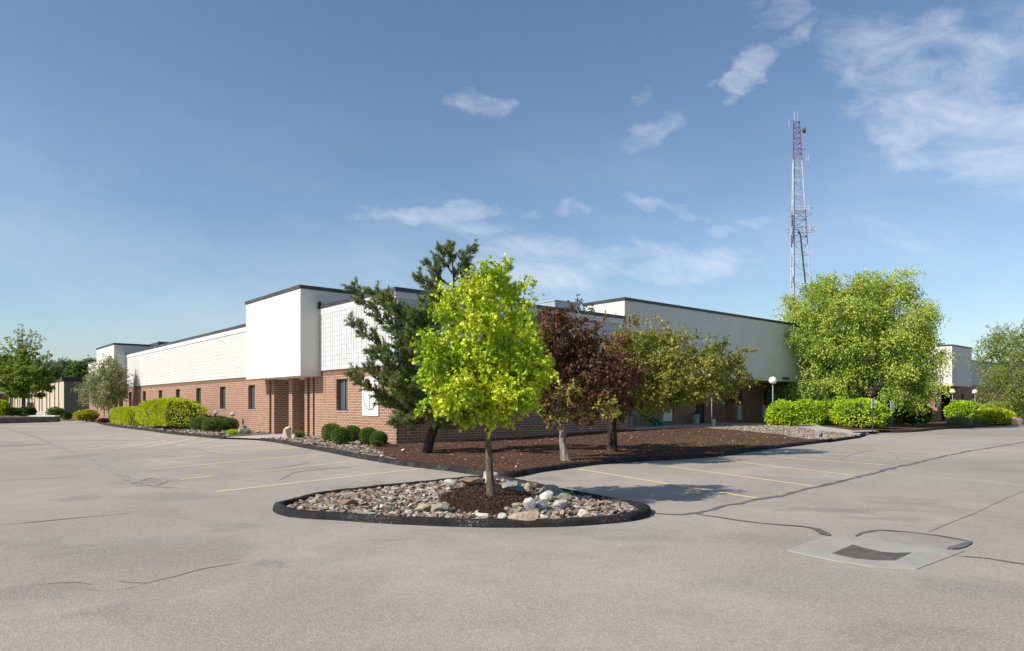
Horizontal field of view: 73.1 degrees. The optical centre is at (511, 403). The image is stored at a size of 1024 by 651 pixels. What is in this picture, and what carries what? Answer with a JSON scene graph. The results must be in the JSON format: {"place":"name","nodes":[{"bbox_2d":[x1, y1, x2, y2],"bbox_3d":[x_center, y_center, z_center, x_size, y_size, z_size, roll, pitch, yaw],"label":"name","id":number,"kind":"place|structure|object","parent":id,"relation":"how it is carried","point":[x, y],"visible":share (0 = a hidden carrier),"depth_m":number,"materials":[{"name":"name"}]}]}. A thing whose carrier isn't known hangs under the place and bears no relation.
{"place":"outdoors","nodes":[
{"label":"outdoors","id":0,"kind":"place"},
{"bbox_2d":[70,418,265,436],"bbox_3d":[-27.921,1.413,49.791,50.966,0.062,6.864,0,0,45],"label":"rock bed","id":1,"kind":"object","parent":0,"point":[207,431],"visible":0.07,"depth_m":31.79,"materials":[{"name":"stone"}]},
{"bbox_2d":[22,406,37,415],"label":"shrub","id":2,"kind":"object","parent":1,"relation":"on","point":[28,410],"visible":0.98,"depth_m":65.70,"materials":[{"name":"green plant"}]},
{"bbox_2d":[46,406,65,417],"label":"shrub","id":3,"kind":"object","parent":1,"relation":"on","point":[55,410],"visible":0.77,"depth_m":64.09,"materials":[{"name":"green plant"}]},
{"bbox_2d":[62,411,71,420],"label":"shrub","id":4,"kind":"object","parent":1,"relation":"on","point":[67,415],"visible":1,"depth_m":61.83,"materials":[{"name":"green plant"}]},
{"bbox_2d":[72,408,99,421],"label":"shrub","id":5,"kind":"object","parent":1,"relation":"on","point":[86,414],"visible":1,"depth_m":56.53,"materials":[{"name":"plant"}]},
{"bbox_2d":[71,352,133,418],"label":"birch tree","id":6,"kind":"object","parent":1,"relation":"on","point":[104,389],"visible":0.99,"depth_m":51.95,"materials":[{"name":"green plant"}]},
{"bbox_2d":[109,406,143,424],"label":"hedge","id":7,"kind":"object","parent":1,"relation":"on","point":[123,415],"visible":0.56,"depth_m":45.21,"materials":[{"name":"green plant"}]},
{"bbox_2d":[133,397,208,427],"bbox_3d":[-19.717,0.542,39.600,2.906,1.916,9.213,0,0,-41],"label":"hedge","id":8,"kind":"object","parent":1,"relation":"on","point":[173,411],"visible":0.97,"depth_m":37.35,"materials":[{"name":"green plant"}]},
{"bbox_2d":[109,423,268,435],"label":"landscape stones","id":9,"kind":"object","parent":1,"relation":"on","point":[185,429],"visible":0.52,"depth_m":35.84,"materials":[{"name":"stone"}]},
{"bbox_2d":[189,416,207,429],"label":"boxwood","id":10,"kind":"object","parent":1,"relation":"on","point":[195,424],"visible":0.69,"depth_m":35.88,"materials":[{"name":"green plant"}]},
{"bbox_2d":[201,417,223,430],"bbox_3d":[-14.845,1.062,34.197,1.072,0.876,1.089,0,0,0],"label":"boxwood","id":11,"kind":"object","parent":1,"relation":"on","point":[212,423],"visible":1,"depth_m":33.90,"materials":[{"name":"green plant"}]},
{"bbox_2d":[220,417,239,429],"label":"boxwood","id":12,"kind":"object","parent":1,"relation":"on","point":[229,423],"visible":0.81,"depth_m":34.92,"materials":[{"name":"green plant"}]},
{"bbox_2d":[225,428,240,434],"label":"grass tuft","id":13,"kind":"object","parent":1,"relation":"on","point":[234,431],"visible":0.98,"depth_m":31.14,"materials":[{"name":"green plant"}]},
{"bbox_2d":[238,428,250,433],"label":"rock","id":14,"kind":"object","parent":1,"relation":"on","point":[245,431],"visible":0.84,"depth_m":31.95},
{"bbox_2d":[230,434,291,438],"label":"entrance path","id":15,"kind":"structure","parent":0,"point":[266,436],"depth_m":30.18,"materials":[{"name":"concrete"}]},
{"bbox_2d":[270,436,395,458],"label":"landscape stones","id":16,"kind":"object","parent":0,"point":[348,446],"visible":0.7,"depth_m":23.42,"materials":[{"name":"stone"}]},
{"bbox_2d":[283,426,290,437],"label":"rock","id":17,"kind":"object","parent":16,"relation":"on","point":[286,432],"visible":0.79,"depth_m":27.83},
{"bbox_2d":[292,430,307,437],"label":"grass tuft","id":18,"kind":"object","parent":16,"relation":"on","point":[298,433],"visible":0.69,"depth_m":28.21,"materials":[{"name":"green plant"}]},
{"bbox_2d":[321,423,339,440],"bbox_3d":[-6.561,1.091,25.169,0.781,0.818,0.795,0,0,0],"label":"boxwood","id":19,"kind":"object","parent":16,"relation":"on","point":[327,429],"visible":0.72,"depth_m":24.93,"materials":[{"name":"green plant"}]},
{"bbox_2d":[330,426,350,444],"bbox_3d":[-5.843,1.124,23.538,0.705,0.751,0.698,0,0,0],"label":"boxwood","id":20,"kind":"object","parent":16,"relation":"on","point":[340,434],"visible":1,"depth_m":23.34,"materials":[{"name":"green plant"}]},
{"bbox_2d":[346,425,360,441],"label":"boxwood","id":21,"kind":"object","parent":16,"relation":"on","point":[354,431],"visible":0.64,"depth_m":25.15,"materials":[{"name":"green plant"}]},
{"bbox_2d":[359,427,376,444],"bbox_3d":[-4.957,1.143,23.845,0.691,0.713,0.689,0,0,0],"label":"boxwood","id":22,"kind":"object","parent":16,"relation":"on","point":[365,433],"visible":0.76,"depth_m":23.63,"materials":[{"name":"green plant"}]},
{"bbox_2d":[369,431,387,446],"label":"boxwood","id":23,"kind":"object","parent":16,"relation":"on","point":[379,438],"visible":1,"depth_m":22.47,"materials":[{"name":"green plant"}]},
{"bbox_2d":[0,420,1023,650],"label":"parking lot","id":24,"kind":"structure","parent":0,"point":[665,581],"depth_m":6.70,"materials":[{"name":"asphalt"}]},
{"bbox_2d":[0,416,59,422],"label":"kerb","id":25,"kind":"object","parent":24,"relation":"on","point":[21,419],"visible":1,"depth_m":55.56,"materials":[{"name":"concrete"}]},
{"bbox_2d":[1,426,172,487],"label":"crack","id":26,"kind":"object","parent":24,"relation":"on","point":[114,471],"visible":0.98,"depth_m":16.88,"materials":[{"name":"asphalt"}]},
{"bbox_2d":[84,420,226,438],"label":"kerb","id":27,"kind":"structure","parent":24,"relation":"on","point":[176,433],"depth_m":34.96,"materials":[{"name":"concrete"}]},
{"bbox_2d":[110,562,236,582],"bbox_3d":[-2.925,1.494,6.085,1.080,0.001,0.421,0,0,-30],"label":"crack","id":28,"kind":"object","parent":24,"relation":"on","point":[169,576],"visible":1,"depth_m":5.98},
{"bbox_2d":[158,453,322,468],"bbox_3d":[-6.860,1.496,18.564,0.100,0.001,6.192,0,0,26],"label":"parking line","id":29,"kind":"object","parent":24,"relation":"on","point":[236,461],"visible":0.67,"depth_m":17.93,"materials":[{"name":"yellow paint"}]},
{"bbox_2d":[181,460,362,479],"bbox_3d":[-5.133,1.496,16.219,0.100,0.001,5.843,0,0,29],"label":"parking line","id":30,"kind":"object","parent":24,"relation":"on","point":[267,470],"visible":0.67,"depth_m":15.63,"materials":[{"name":"yellow paint"}]},
{"bbox_2d":[215,468,424,491],"bbox_3d":[-3.519,1.496,13.942,0.100,0.001,5.312,0,0,35],"label":"parking line","id":31,"kind":"object","parent":24,"relation":"on","point":[314,480],"visible":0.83,"depth_m":13.48,"materials":[{"name":"yellow paint"}]},
{"bbox_2d":[272,475,651,527],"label":"kerb","id":32,"kind":"structure","parent":24,"relation":"on","point":[643,511],"depth_m":8.72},
{"bbox_2d":[294,485,637,518],"bbox_3d":[-1.063,1.426,10.412,4.546,0.116,5.120,0,0,-28],"label":"island bed","id":33,"kind":"object","parent":24,"relation":"on","point":[571,515],"visible":0.12,"depth_m":9.43,"materials":[{"name":"stone"}]},
{"bbox_2d":[336,499,355,504],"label":"rock","id":34,"kind":"object","parent":33,"relation":"on","point":[346,501],"visible":0.93,"depth_m":9.63,"materials":[{"name":"stone"}]},
{"bbox_2d":[414,503,431,510],"bbox_3d":[-1.182,1.382,9.218,0.239,0.099,0.163,0,0,-26],"label":"rock","id":35,"kind":"object","parent":33,"relation":"on","point":[423,506],"visible":0.91,"depth_m":9.17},
{"bbox_2d":[431,502,449,511],"bbox_3d":[-0.946,1.369,9.129,0.266,0.134,0.172,0,0,0],"label":"rock","id":36,"kind":"object","parent":33,"relation":"on","point":[441,506],"visible":0.91,"depth_m":9.08,"materials":[{"name":"stone"}]},
{"bbox_2d":[443,479,456,486],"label":"rock","id":37,"kind":"object","parent":33,"relation":"on","point":[447,482],"visible":0.9,"depth_m":11.75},
{"bbox_2d":[287,476,634,518],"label":"landscape stones","id":38,"kind":"object","parent":33,"relation":"on","point":[374,497],"visible":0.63,"depth_m":9.76,"materials":[{"name":"stone"}]},
{"bbox_2d":[405,253,559,495],"bbox_3d":[-0.413,-0.370,10.234,2.260,3.608,2.248,0,0,0],"label":"maple tree","id":39,"kind":"object","parent":33,"relation":"on","point":[468,365],"visible":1,"depth_m":9.77,"materials":[{"name":"green plant"}]},
{"bbox_2d":[441,484,534,515],"bbox_3d":[-0.365,1.385,10.477,1.460,0.096,3.353,0,0,0],"label":"mulch mound","id":40,"kind":"object","parent":33,"relation":"on","point":[486,508],"visible":0.59,"depth_m":9.75,"materials":[{"name":"wood"}]},
{"bbox_2d":[460,477,484,485],"bbox_3d":[-0.664,1.318,11.657,0.440,0.182,0.357,0,0,0],"label":"rock","id":41,"kind":"object","parent":40,"relation":"on","point":[474,481],"visible":0.91,"depth_m":11.52,"materials":[{"name":"stone"}]},
{"bbox_2d":[438,483,535,514],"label":"bark chips","id":42,"kind":"object","parent":40,"relation":"on","point":[477,494],"visible":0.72,"depth_m":10.09,"materials":[{"name":"wood"}]},
{"bbox_2d":[502,481,524,491],"bbox_3d":[0.020,1.300,10.817,0.362,0.190,0.285,0,0,0],"label":"rock","id":43,"kind":"object","parent":40,"relation":"on","point":[512,486],"visible":0.89,"depth_m":10.74,"materials":[{"name":"stone"}]},
{"bbox_2d":[508,510,538,520],"bbox_3d":[0.140,1.392,8.515,0.393,0.150,0.239,0,0,0],"label":"rock","id":44,"kind":"object","parent":33,"relation":"on","point":[528,515],"visible":0.91,"depth_m":8.45,"materials":[{"name":"stone"}]},
{"bbox_2d":[523,497,535,510],"bbox_3d":[0.231,1.340,9.098,0.169,0.213,0.109,0,0,-19],"label":"rock","id":45,"kind":"object","parent":33,"relation":"on","point":[529,504],"visible":0.82,"depth_m":9.06,"materials":[{"name":"stone"}]},
{"bbox_2d":[525,482,537,489],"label":"rock","id":46,"kind":"object","parent":33,"relation":"on","point":[531,485],"visible":0.88,"depth_m":11.47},
{"bbox_2d":[535,499,547,509],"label":"rock","id":47,"kind":"object","parent":33,"relation":"on","point":[541,504],"visible":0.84,"depth_m":9.17,"materials":[{"name":"stone"}]},
{"bbox_2d":[539,490,553,500],"bbox_3d":[0.499,1.340,9.988,0.205,0.176,0.140,0,0,0],"label":"rock","id":48,"kind":"object","parent":33,"relation":"on","point":[547,495],"visible":0.81,"depth_m":9.94,"materials":[{"name":"stone"}]},
{"bbox_2d":[539,484,562,494],"bbox_3d":[0.605,1.358,10.838,0.385,0.180,0.222,0,0,0],"label":"rock","id":49,"kind":"object","parent":33,"relation":"on","point":[555,489],"visible":0.69,"depth_m":10.79,"materials":[{"name":"stone"}]},
{"bbox_2d":[553,500,567,508],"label":"rock","id":50,"kind":"object","parent":33,"relation":"on","point":[562,504],"visible":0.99,"depth_m":9.30,"materials":[{"name":"stone"}]},
{"bbox_2d":[557,493,572,501],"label":"rock","id":51,"kind":"object","parent":33,"relation":"on","point":[565,496],"visible":0.74,"depth_m":9.74,"materials":[{"name":"stone"}]},
{"bbox_2d":[577,509,589,516],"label":"rock","id":52,"kind":"object","parent":33,"relation":"on","point":[583,513],"visible":0.82,"depth_m":8.61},
{"bbox_2d":[88,285,885,443],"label":"office building","id":53,"kind":"structure","parent":24,"relation":"on","point":[278,362],"depth_m":33.09,"materials":[{"name":"brick"}]},
{"bbox_2d":[219,387,225,409],"bbox_3d":[-15.954,-0.315,38.293,0.230,1.270,0.980,0,0,-41],"label":"window","id":54,"kind":"structure","parent":53,"relation":"in","point":[223,388],"depth_m":38.48,"materials":[{"name":"glass"}]},
{"bbox_2d":[248,385,254,409],"bbox_3d":[-13.099,-0.315,34.953,0.230,1.270,0.980,0,0,-41],"label":"window","id":55,"kind":"structure","parent":53,"relation":"in","point":[252,386],"depth_m":35.14,"materials":[{"name":"glass"}]},
{"bbox_2d":[335,379,347,411],"bbox_3d":[-6.693,-0.340,27.485,0.230,1.300,1.017,0,0,-41],"label":"window","id":56,"kind":"structure","parent":53,"relation":"in","point":[343,383],"depth_m":27.67,"materials":[{"name":"glass"}]},
{"bbox_2d":[362,377,378,415],"bbox_3d":[-5.269,-0.280,25.636,0.072,1.440,1.198,0,0,-41],"label":"wall sign","id":57,"kind":"object","parent":53,"relation":"attached to","point":[368,409],"visible":0.53,"depth_m":25.66,"materials":[{"name":"beige"}]},
{"bbox_2d":[540,300,580,309],"bbox_3d":[2.394,-4.235,33.928,1.810,1.490,1.060,0,0,-41],"label":"rooftop unit","id":58,"kind":"object","parent":53,"relation":"on","point":[558,303],"visible":0.22,"depth_m":33.32,"materials":[{"name":"grey metal"}]},
{"bbox_2d":[695,389,703,422],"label":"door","id":59,"kind":"structure","parent":53,"relation":"in","point":[699,408],"depth_m":42.00,"materials":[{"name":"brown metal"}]},
{"bbox_2d":[258,432,866,477],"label":"kerb","id":60,"kind":"structure","parent":24,"relation":"on","point":[513,474],"depth_m":17.96,"materials":[{"name":"concrete"}]},
{"bbox_2d":[579,469,755,497],"bbox_3d":[2.706,1.496,13.412,0.100,0.001,5.418,0,0,-26],"label":"parking line","id":61,"kind":"object","parent":24,"relation":"on","point":[672,484],"visible":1,"depth_m":12.81,"materials":[{"name":"yellow paint"}]},
{"bbox_2d":[667,466,812,485],"bbox_3d":[4.601,1.496,14.604,0.100,0.001,4.361,0,0,-24],"label":"parking line","id":62,"kind":"object","parent":24,"relation":"on","point":[742,476],"visible":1,"depth_m":14.23,"materials":[{"name":"yellow paint"}]},
{"bbox_2d":[695,513,819,528],"bbox_3d":[3.156,1.492,8.730,0.316,0.001,1.928,0,0,-36],"label":"sealed crack","id":63,"kind":"object","parent":24,"relation":"on","point":[756,522],"visible":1,"depth_m":8.72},
{"bbox_2d":[705,458,849,474],"bbox_3d":[6.253,1.496,16.719,0.100,0.001,4.812,0,0,-22],"label":"parking line","id":64,"kind":"object","parent":24,"relation":"on","point":[779,466],"visible":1,"depth_m":16.37,"materials":[{"name":"yellow paint"}]},
{"bbox_2d":[809,527,829,534],"bbox_3d":[3.615,1.490,8.101,0.127,0.001,0.542,0,0,7],"label":"sealed crack","id":65,"kind":"object","parent":24,"relation":"on","point":[820,531],"visible":1,"depth_m":8.06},
{"bbox_2d":[656,442,1021,514],"bbox_3d":[11.205,1.494,18.348,25.721,0.001,0.584,0,0,-45],"label":"sealed crack","id":66,"kind":"object","parent":24,"relation":"on","point":[785,494],"visible":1,"depth_m":12.19,"materials":[{"name":"asphalt"}]},
{"bbox_2d":[787,536,963,569],"bbox_3d":[3.644,1.510,7.008,1.405,0.041,1.274,0,0,-42],"label":"concrete patch","id":67,"kind":"object","parent":24,"relation":"on","point":[866,552],"visible":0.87,"depth_m":6.94,"materials":[{"name":"concrete"}]},
{"bbox_2d":[855,529,967,540],"bbox_3d":[4.482,1.491,7.892,1.162,0.001,0.537,0,0,13],"label":"sealed crack","id":68,"kind":"object","parent":24,"relation":"on","point":[903,531],"visible":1,"depth_m":8.01,"materials":[{"name":"asphalt"}]},
{"bbox_2d":[857,531,967,548],"bbox_3d":[4.425,1.496,7.654,0.849,0.001,0.956,0,0,-42],"label":"asphalt patch","id":69,"kind":"object","parent":24,"relation":"on","point":[922,539],"visible":1,"depth_m":7.67,"materials":[{"name":"asphalt"}]},
{"bbox_2d":[875,423,1011,432],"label":"kerb","id":70,"kind":"structure","parent":24,"relation":"on","point":[902,431],"depth_m":39.65,"materials":[{"name":"concrete"}]},
{"bbox_2d":[865,344,1023,420],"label":"office wing","id":71,"kind":"structure","parent":24,"relation":"on","point":[963,386],"depth_m":59.35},
{"bbox_2d":[947,541,971,548],"bbox_3d":[4.736,1.488,7.273,0.664,0.001,0.102,0,0,-36],"label":"sealed crack","id":72,"kind":"object","parent":24,"relation":"on","point":[963,544],"visible":1,"depth_m":7.26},
{"bbox_2d":[929,490,1023,530],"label":"crack","id":73,"kind":"object","parent":24,"relation":"on","point":[974,511],"visible":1,"depth_m":9.59,"materials":[{"name":"asphalt"}]},
{"bbox_2d":[1010,417,1022,425],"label":"rock","id":74,"kind":"object","parent":24,"relation":"on","point":[1015,421],"visible":1,"depth_m":46.35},
{"bbox_2d":[0,0,1023,364],"label":"sky","id":75,"kind":"structure","parent":0,"point":[167,167],"materials":[{"name":"blue"}]},
{"bbox_2d":[366,426,846,471],"bbox_3d":[4.465,1.282,25.502,22.606,0.296,10.322,0,0,-43],"label":"mulch bed","id":76,"kind":"object","parent":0,"point":[475,449],"visible":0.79,"depth_m":22.19,"materials":[{"name":"brown wood"}]},
{"bbox_2d":[340,238,544,452],"bbox_3d":[-1.966,-1.649,20.073,4.045,6.421,5.108,0,0,43],"label":"pine tree","id":77,"kind":"object","parent":76,"relation":"on","point":[404,398],"visible":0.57,"depth_m":19.55,"materials":[{"name":"green plant"}]},
{"bbox_2d":[523,294,650,460],"bbox_3d":[1.800,-0.566,17.243,3.209,4.158,2.472,0,0,0],"label":"crabapple tree","id":78,"kind":"object","parent":76,"relation":"on","point":[579,349],"visible":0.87,"depth_m":16.62,"materials":[{"name":"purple plant"}]},
{"bbox_2d":[577,311,765,451],"bbox_3d":[4.507,-0.622,20.229,5.503,4.165,3.106,0,0,0],"label":"crabapple tree","id":79,"kind":"object","parent":76,"relation":"on","point":[664,383],"visible":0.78,"depth_m":19.44,"materials":[{"name":"green plant"}]},
{"bbox_2d":[627,431,803,450],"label":"sparse grass","id":80,"kind":"structure","parent":76,"relation":"on","point":[715,440],"depth_m":24.88,"materials":[{"name":"green plant"}]},
{"bbox_2d":[708,424,859,439],"bbox_3d":[12.623,1.278,32.336,6.428,0.287,11.365,0,0,0],"label":"gravel strip","id":81,"kind":"object","parent":76,"relation":"on","point":[795,435],"visible":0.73,"depth_m":32.13,"materials":[{"name":"gravel"}]},
{"bbox_2d":[764,398,801,425],"bbox_3d":[14.507,0.601,36.974,1.876,1.797,1.834,0,0,0],"label":"shrub","id":82,"kind":"object","parent":81,"relation":"on","point":[781,412],"visible":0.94,"depth_m":36.46,"materials":[{"name":"green plant"}]},
{"bbox_2d":[628,422,871,434],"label":"sidewalk","id":83,"kind":"structure","parent":0,"point":[682,425],"depth_m":35.67,"materials":[{"name":"concrete"}]},
{"bbox_2d":[638,414,662,425],"bbox_3d":[7.203,0.755,35.993,0.480,0.794,1.498,0,0,-29],"label":"play slide","id":84,"kind":"object","parent":83,"relation":"on","point":[654,422],"visible":0.66,"depth_m":35.81,"materials":[{"name":"teal plastic"}]},
{"bbox_2d":[691,413,699,423],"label":"trash bin","id":85,"kind":"object","parent":83,"relation":"on","point":[695,418],"visible":1,"depth_m":40.09,"materials":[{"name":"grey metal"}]},
{"bbox_2d":[769,377,776,401],"bbox_3d":[14.354,-0.051,38.000,0.423,2.903,0.423,0,0,0],"label":"globe lamp","id":86,"kind":"object","parent":83,"relation":"on","point":[772,380],"visible":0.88,"depth_m":37.88,"materials":[{"name":"glass"}]},
{"bbox_2d":[847,429,874,431],"bbox_3d":[17.968,1.350,35.442,1.326,0.001,4.525,0,0,20],"label":"concrete pad","id":87,"kind":"object","parent":83,"relation":"on","point":[861,430],"visible":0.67,"depth_m":35.04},
{"bbox_2d":[871,399,874,433],"bbox_3d":[17.861,0.618,34.190,0.300,1.764,0.056,0,0,-35],"label":"parking sign","id":88,"kind":"object","parent":87,"relation":"on","point":[872,403],"visible":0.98,"depth_m":34.17,"materials":[{"name":"grey metal"}]},
{"bbox_2d":[819,419,1006,429],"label":"mulch bed","id":89,"kind":"object","parent":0,"point":[930,424],"visible":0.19,"depth_m":42.63,"materials":[{"name":"brown wood"}]},
{"bbox_2d":[794,398,826,424],"bbox_3d":[16.823,0.580,39.426,2.180,1.841,2.194,0,0,0],"label":"shrub","id":90,"kind":"object","parent":89,"relation":"on","point":[812,412],"visible":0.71,"depth_m":38.71,"materials":[{"name":"green plant"}]},
{"bbox_2d":[816,397,846,425],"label":"shrub","id":91,"kind":"object","parent":89,"relation":"on","point":[829,404],"visible":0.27,"depth_m":40.28,"materials":[{"name":"green plant"}]},
{"bbox_2d":[828,397,892,427],"bbox_3d":[19.145,0.553,38.005,3.088,1.893,3.144,0,0,0],"label":"shrub","id":92,"kind":"object","parent":89,"relation":"on","point":[854,412],"visible":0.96,"depth_m":37.19,"materials":[{"name":"green plant"}]},
{"bbox_2d":[767,264,959,420],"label":"willow tree","id":93,"kind":"object","parent":89,"relation":"on","point":[890,345],"visible":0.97,"depth_m":40.73,"materials":[{"name":"green plant"}]},
{"bbox_2d":[878,398,907,425],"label":"shrub","id":94,"kind":"object","parent":89,"relation":"on","point":[896,419],"visible":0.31,"depth_m":41.87,"materials":[{"name":"green plant"}]},
{"bbox_2d":[900,399,933,425],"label":"shrub","id":95,"kind":"object","parent":89,"relation":"on","point":[913,419],"visible":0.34,"depth_m":42.36,"materials":[{"name":"green plant"}]},
{"bbox_2d":[942,415,972,424],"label":"grass tuft","id":96,"kind":"object","parent":89,"relation":"on","point":[958,420],"visible":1,"depth_m":46.15,"materials":[{"name":"green plant"}]},
{"bbox_2d":[942,400,982,419],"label":"shrub","id":97,"kind":"object","parent":89,"relation":"on","point":[965,408],"visible":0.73,"depth_m":52.34,"materials":[{"name":"green plant"}]},
{"bbox_2d":[969,416,989,423],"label":"grass tuft","id":98,"kind":"object","parent":89,"relation":"on","point":[977,420],"visible":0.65,"depth_m":47.44,"materials":[{"name":"green plant"}]},
{"bbox_2d":[974,407,1016,423],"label":"shrub","id":99,"kind":"object","parent":89,"relation":"on","point":[995,415],"visible":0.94,"depth_m":46.84,"materials":[{"name":"green plant"}]},
{"bbox_2d":[977,401,1023,418],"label":"shrub","id":100,"kind":"object","parent":89,"relation":"on","point":[1017,415],"visible":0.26,"depth_m":49.05,"materials":[{"name":"green plant"}]},
{"label":"ground","id":101,"kind":"structure","parent":0,"visible":0},
{"bbox_2d":[0,399,10,415],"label":"shrub","id":102,"kind":"object","parent":101,"relation":"on","point":[5,405],"visible":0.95,"depth_m":65.68,"materials":[{"name":"green plant"}]},
{"bbox_2d":[0,352,13,375],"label":"background tree","id":103,"kind":"object","parent":101,"relation":"on","point":[5,357],"visible":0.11,"depth_m":130.23,"materials":[{"name":"green plant"}]},
{"bbox_2d":[5,407,22,415],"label":"shrub","id":104,"kind":"object","parent":101,"relation":"on","point":[13,411],"visible":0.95,"depth_m":66.11,"materials":[{"name":"green plant"}]},
{"bbox_2d":[0,324,61,415],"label":"shade tree","id":105,"kind":"object","parent":101,"relation":"on","point":[20,383],"visible":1,"depth_m":71.65,"materials":[{"name":"green plant"}]},
{"bbox_2d":[9,377,88,416],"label":"tan building","id":106,"kind":"structure","parent":101,"relation":"on","point":[61,395],"depth_m":78.36,"materials":[{"name":"metal"}]},
{"bbox_2d":[38,359,65,379],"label":"background tree","id":107,"kind":"object","parent":101,"relation":"on","point":[57,374],"visible":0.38,"depth_m":172.86,"materials":[{"name":"green plant"}]},
{"bbox_2d":[54,356,73,367],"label":"background tree","id":108,"kind":"object","parent":101,"relation":"on","point":[64,361],"visible":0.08,"depth_m":187.53,"materials":[{"name":"green plant"}]},
{"bbox_2d":[60,358,89,378],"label":"background tree","id":109,"kind":"object","parent":101,"relation":"on","point":[75,368],"visible":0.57,"depth_m":148.55,"materials":[{"name":"green plant"}]},
{"bbox_2d":[786,111,816,322],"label":"radio tower","id":110,"kind":"structure","parent":101,"relation":"on","point":[793,232],"depth_m":150.41,"materials":[{"name":"red"}]},
{"bbox_2d":[966,319,1023,424],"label":"soft tree","id":111,"kind":"object","parent":101,"relation":"on","point":[1000,377],"visible":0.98,"depth_m":49.28,"materials":[{"name":"green plant"}]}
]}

